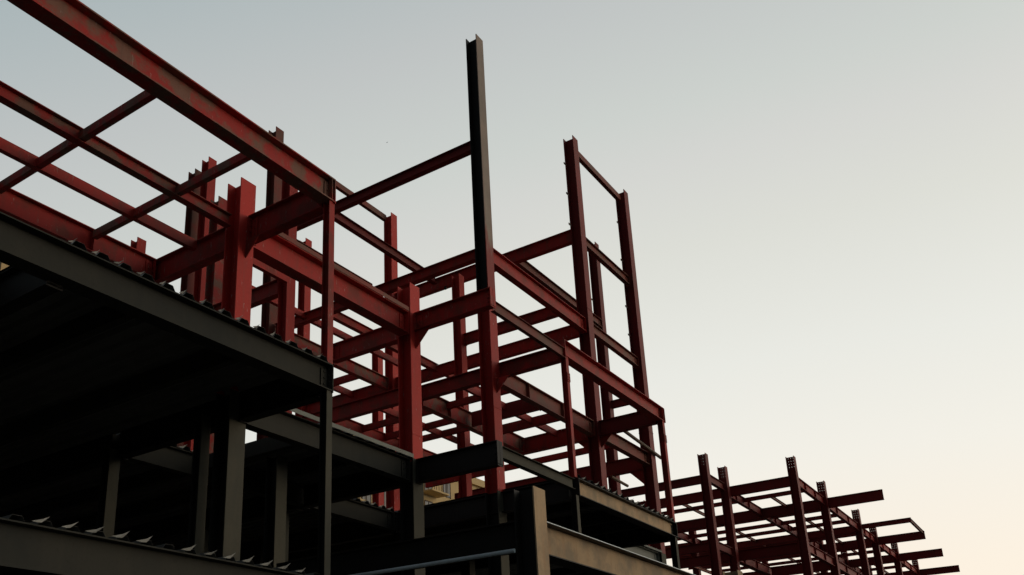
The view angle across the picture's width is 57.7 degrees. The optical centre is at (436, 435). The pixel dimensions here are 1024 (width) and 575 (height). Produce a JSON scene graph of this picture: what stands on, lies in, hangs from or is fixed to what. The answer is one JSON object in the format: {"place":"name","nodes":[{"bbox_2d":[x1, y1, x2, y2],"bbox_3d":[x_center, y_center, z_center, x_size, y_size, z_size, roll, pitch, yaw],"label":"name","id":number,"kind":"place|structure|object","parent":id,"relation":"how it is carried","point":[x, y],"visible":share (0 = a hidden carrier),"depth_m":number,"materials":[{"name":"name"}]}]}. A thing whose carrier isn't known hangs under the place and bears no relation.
{"place":"outdoors","nodes":[
{"label":"outdoors","id":0,"kind":"place"},
{"bbox_2d":[0,262,7,270],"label":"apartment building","id":1,"kind":"structure","parent":0,"point":[2,266],"depth_m":58.61,"materials":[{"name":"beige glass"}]},
{"bbox_2d":[353,435,484,506],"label":"apartment building","id":2,"kind":"structure","parent":0,"point":[440,493],"depth_m":89.72,"materials":[{"name":"beige concrete"}]},
{"bbox_2d":[363,495,370,503],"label":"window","id":3,"kind":"structure","parent":2,"relation":"in","point":[368,498],"depth_m":81.14,"materials":[{"name":"grey glass"}]},
{"bbox_2d":[444,483,450,498],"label":"window","id":4,"kind":"structure","parent":2,"relation":"in","point":[448,490],"depth_m":91.90,"materials":[{"name":"grey glass"}]},
{"bbox_2d":[0,0,1023,574],"label":"sky","id":5,"kind":"structure","parent":0,"point":[826,197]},
{"bbox_3d":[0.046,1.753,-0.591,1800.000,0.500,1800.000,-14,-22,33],"label":"ground","id":6,"kind":"structure","parent":0,"visible":0},
{"bbox_2d":[0,0,679,574],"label":"steel frame building","id":7,"kind":"structure","parent":6,"relation":"on","point":[138,394],"depth_m":18.10,"materials":[{"name":"red metal"}]},
{"bbox_2d":[610,475,628,486],"bbox_3d":[5.543,1.378,27.954,0.090,0.130,1.153,-14,-22,33],"label":"steel bar","id":8,"kind":"object","parent":7,"relation":"on","point":[618,481],"visible":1,"depth_m":27.86,"materials":[{"name":"grey metal"}]},
{"bbox_2d":[624,431,660,458],"bbox_3d":[6.562,0.183,29.954,0.110,0.360,3.658,-14,-22,33],"label":"steel bar","id":9,"kind":"object","parent":7,"relation":"on","point":[637,440],"visible":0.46,"depth_m":30.11,"materials":[{"name":"grey metal"}]},
{"bbox_2d":[276,486,742,574],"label":"steel frame","id":10,"kind":"object","parent":6,"relation":"on","point":[535,539],"visible":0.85,"depth_m":15.00,"materials":[{"name":"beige metal"}]},
{"bbox_2d":[352,548,515,574],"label":"pipe","id":11,"kind":"object","parent":10,"relation":"attached to","point":[458,559],"visible":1,"depth_m":14.55,"materials":[{"name":"grey metal"}]},
{"bbox_2d":[621,453,959,574],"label":"steel frame building","id":12,"kind":"structure","parent":6,"relation":"on","point":[713,553],"depth_m":51.15,"materials":[{"name":"red metal"}]}
]}

